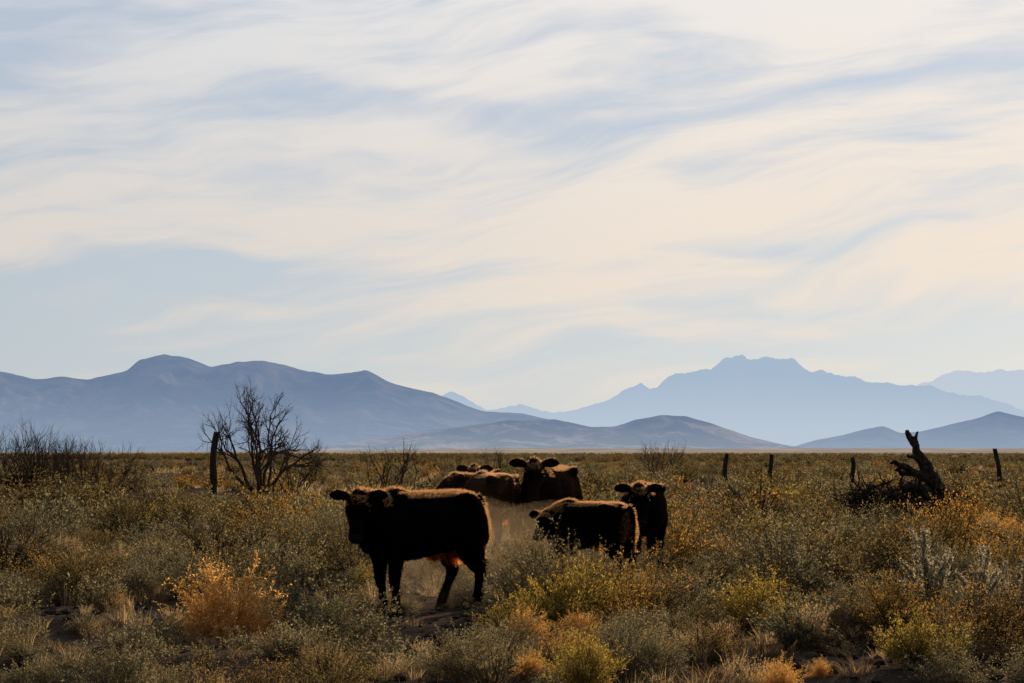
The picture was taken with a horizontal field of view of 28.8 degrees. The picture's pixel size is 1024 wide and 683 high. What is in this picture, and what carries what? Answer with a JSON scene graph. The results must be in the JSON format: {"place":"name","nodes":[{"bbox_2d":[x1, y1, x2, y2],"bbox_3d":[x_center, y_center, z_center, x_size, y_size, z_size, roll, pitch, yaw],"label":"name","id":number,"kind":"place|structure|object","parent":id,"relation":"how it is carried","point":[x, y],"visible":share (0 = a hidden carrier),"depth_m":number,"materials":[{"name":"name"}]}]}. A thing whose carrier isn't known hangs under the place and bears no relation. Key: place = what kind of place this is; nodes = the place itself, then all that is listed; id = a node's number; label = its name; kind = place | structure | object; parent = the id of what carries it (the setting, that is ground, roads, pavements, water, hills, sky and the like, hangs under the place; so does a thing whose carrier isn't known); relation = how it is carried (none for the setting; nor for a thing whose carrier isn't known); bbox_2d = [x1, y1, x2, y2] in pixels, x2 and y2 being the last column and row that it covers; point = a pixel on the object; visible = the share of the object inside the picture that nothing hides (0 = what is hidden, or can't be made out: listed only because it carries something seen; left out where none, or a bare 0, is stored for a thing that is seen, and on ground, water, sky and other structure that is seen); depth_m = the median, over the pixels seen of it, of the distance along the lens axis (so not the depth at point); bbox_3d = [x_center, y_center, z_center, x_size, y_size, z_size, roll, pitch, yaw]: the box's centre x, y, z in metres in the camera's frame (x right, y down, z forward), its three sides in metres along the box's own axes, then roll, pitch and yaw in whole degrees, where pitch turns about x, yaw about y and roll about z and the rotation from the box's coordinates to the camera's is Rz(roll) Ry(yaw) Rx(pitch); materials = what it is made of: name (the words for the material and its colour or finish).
{"place":"outdoors","nodes":[
{"label":"outdoors","id":0,"kind":"place"},
{"bbox_2d":[0,354,547,451],"bbox_3d":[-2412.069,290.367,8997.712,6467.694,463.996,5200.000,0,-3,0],"label":"mountain range","id":1,"kind":"structure","parent":0,"point":[162,403],"depth_m":7843.30,"materials":[{"name":"blue stone"}]},
{"bbox_2d":[357,438,640,449],"bbox_3d":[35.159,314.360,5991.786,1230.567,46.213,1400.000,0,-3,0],"label":"foothill","id":2,"kind":"structure","parent":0,"point":[455,443],"depth_m":5770.80,"materials":[{"name":"blue stone"}]},
{"bbox_2d":[0,453,1023,682],"bbox_3d":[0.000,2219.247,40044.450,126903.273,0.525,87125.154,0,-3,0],"label":"ground","id":3,"kind":"structure","parent":0,"point":[889,672],"depth_m":16.27,"materials":[{"name":"soil"}]},
{"bbox_2d":[0,473,35,500],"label":"bush","id":4,"kind":"object","parent":3,"relation":"on","point":[28,479],"visible":0.38,"depth_m":44.52,"materials":[{"name":"plant"}]},
{"bbox_2d":[0,416,97,497],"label":"bare bush","id":5,"kind":"object","parent":3,"relation":"on","point":[37,464],"visible":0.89,"depth_m":49.86,"materials":[{"name":"brown plant"}]},
{"bbox_2d":[30,429,166,496],"bbox_3d":[-10.929,3.305,51.011,3.904,2.273,3.044,3,-4,-41],"label":"bare bush","id":6,"kind":"object","parent":3,"relation":"on","point":[129,468],"visible":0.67,"depth_m":51.05,"materials":[{"name":"brown plant"}]},
{"bbox_2d":[210,431,219,496],"bbox_3d":[-8.213,3.620,54.896,0.283,2.288,0.205,1,-3,-19],"label":"fence post","id":7,"kind":"object","parent":3,"relation":"on","point":[213,468],"visible":0.84,"depth_m":54.82,"materials":[{"name":"brown wood"}]},
{"bbox_2d":[195,378,329,494],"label":"bare mesquite tree","id":8,"kind":"object","parent":3,"relation":"on","point":[254,438],"visible":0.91,"depth_m":71.63,"materials":[{"name":"brown plant"}]},
{"bbox_2d":[246,440,328,495],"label":"bare bush","id":9,"kind":"object","parent":3,"relation":"on","point":[308,474],"visible":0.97,"depth_m":65.51,"materials":[{"name":"brown plant"}]},
{"bbox_2d":[360,435,429,490],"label":"bare bush","id":10,"kind":"object","parent":3,"relation":"on","point":[403,468],"visible":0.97,"depth_m":67.86,"materials":[{"name":"brown plant"}]},
{"bbox_2d":[329,485,492,617],"bbox_3d":[-0.928,1.984,18.967,1.767,1.251,0.607,2,-4,-37],"label":"black cow","id":11,"kind":"object","parent":3,"relation":"on","point":[394,527],"visible":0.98,"depth_m":18.80},
{"bbox_2d":[430,446,508,477],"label":"bare bush","id":12,"kind":"object","parent":3,"relation":"on","point":[499,462],"visible":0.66,"depth_m":71.67,"materials":[{"name":"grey plant"}]},
{"bbox_2d":[456,462,500,533],"bbox_3d":[-0.529,2.678,32.727,0.659,1.403,2.096,0,-3,8],"label":"brown cow","id":13,"kind":"object","parent":3,"relation":"on","point":[473,468],"visible":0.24,"depth_m":32.14},
{"bbox_2d":[435,470,524,550],"bbox_3d":[-0.387,2.554,29.504,0.919,1.335,1.901,3,-4,-42],"label":"brown cow","id":14,"kind":"object","parent":3,"relation":"on","point":[501,492],"visible":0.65,"depth_m":28.84},
{"bbox_2d":[0,451,1023,682],"bbox_3d":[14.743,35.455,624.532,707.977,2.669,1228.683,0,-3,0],"label":"desert scrub","id":15,"kind":"object","parent":3,"relation":"on","point":[928,555],"visible":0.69,"depth_m":20.39,"materials":[{"name":"plant"}]},
{"bbox_2d":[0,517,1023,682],"bbox_3d":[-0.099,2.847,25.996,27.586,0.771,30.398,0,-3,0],"label":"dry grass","id":16,"kind":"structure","parent":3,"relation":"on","point":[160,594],"depth_m":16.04,"materials":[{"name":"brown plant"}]},
{"bbox_2d":[0,550,1023,682],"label":"soil clods","id":17,"kind":"object","parent":3,"relation":"on","point":[52,610],"visible":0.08,"depth_m":14.95,"materials":[{"name":"brown soil"}]},
{"bbox_2d":[509,455,583,552],"bbox_3d":[0.538,2.438,29.255,0.751,1.540,2.163,-1,-3,20],"label":"dark brown cow","id":18,"kind":"object","parent":3,"relation":"on","point":[546,483],"visible":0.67,"depth_m":28.73},
{"bbox_2d":[529,498,639,588],"bbox_3d":[0.757,2.212,21.825,1.331,1.005,0.739,-2,-4,37],"label":"black cow","id":19,"kind":"object","parent":3,"relation":"on","point":[608,522],"visible":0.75,"depth_m":21.71},
{"bbox_2d":[614,480,668,573],"bbox_3d":[1.614,2.294,24.451,0.611,1.210,1.875,-1,-3,10],"label":"black cow","id":20,"kind":"object","parent":3,"relation":"on","point":[648,500],"visible":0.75,"depth_m":24.06},
{"bbox_2d":[635,439,702,479],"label":"bare bush","id":21,"kind":"object","parent":3,"relation":"on","point":[662,464],"visible":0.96,"depth_m":104.55,"materials":[{"name":"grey plant"}]},
{"bbox_2d":[722,453,728,482],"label":"fence post","id":22,"kind":"object","parent":3,"relation":"on","point":[724,469],"visible":0.63,"depth_m":69.83,"materials":[{"name":"brown wood"}]},
{"bbox_2d":[767,454,773,482],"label":"fence post","id":23,"kind":"object","parent":3,"relation":"on","point":[771,461],"visible":0.55,"depth_m":69.82,"materials":[{"name":"brown wood"}]},
{"bbox_2d":[849,456,855,484],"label":"fence post","id":24,"kind":"object","parent":3,"relation":"on","point":[853,466],"visible":0.51,"depth_m":69.77,"materials":[{"name":"brown wood"}]},
{"bbox_2d":[829,430,973,522],"bbox_3d":[7.385,2.828,37.839,2.752,2.299,1.965,0,-3,0],"label":"dead tree stump","id":25,"kind":"object","parent":3,"relation":"on","point":[928,475],"visible":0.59,"depth_m":37.69,"materials":[{"name":"brown wood"}]},
{"bbox_2d":[993,448,1001,489],"bbox_3d":[14.841,4.162,60.850,0.273,1.820,0.256,0,-3,0],"label":"fence post","id":26,"kind":"object","parent":3,"relation":"on","point":[998,464],"visible":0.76,"depth_m":60.81,"materials":[{"name":"brown wood"}]},
{"bbox_2d":[0,448,1023,452],"bbox_3d":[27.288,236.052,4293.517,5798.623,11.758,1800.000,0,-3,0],"label":"bajada","id":27,"kind":"structure","parent":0,"point":[805,450],"depth_m":3938.47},
{"bbox_2d":[0,0,1023,412],"label":"sky","id":28,"kind":"structure","parent":0,"point":[553,206],"materials":[{"name":"white"}]},
{"bbox_2d":[265,415,805,450],"bbox_3d":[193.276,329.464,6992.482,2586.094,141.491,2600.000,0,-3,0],"label":"foothill","id":29,"kind":"structure","parent":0,"point":[689,432],"depth_m":6552.91,"materials":[{"name":"blue stone"}]},
{"bbox_2d":[442,355,1023,445],"bbox_3d":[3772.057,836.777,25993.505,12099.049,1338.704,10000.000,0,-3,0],"label":"mountain range","id":30,"kind":"structure","parent":0,"point":[790,402],"depth_m":24466.28,"materials":[{"name":"blue stone"}]},
{"bbox_2d":[796,411,1023,447],"bbox_3d":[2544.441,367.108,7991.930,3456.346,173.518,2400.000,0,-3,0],"label":"hill","id":31,"kind":"structure","parent":0,"point":[998,429],"depth_m":7502.62,"materials":[{"name":"blue stone"}]},
{"bbox_2d":[917,369,1023,410],"bbox_3d":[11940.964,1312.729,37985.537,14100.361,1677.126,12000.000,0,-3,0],"label":"mountain range","id":32,"kind":"structure","parent":0,"point":[1001,385],"depth_m":37045.27,"materials":[{"name":"blue stone"}]}
]}

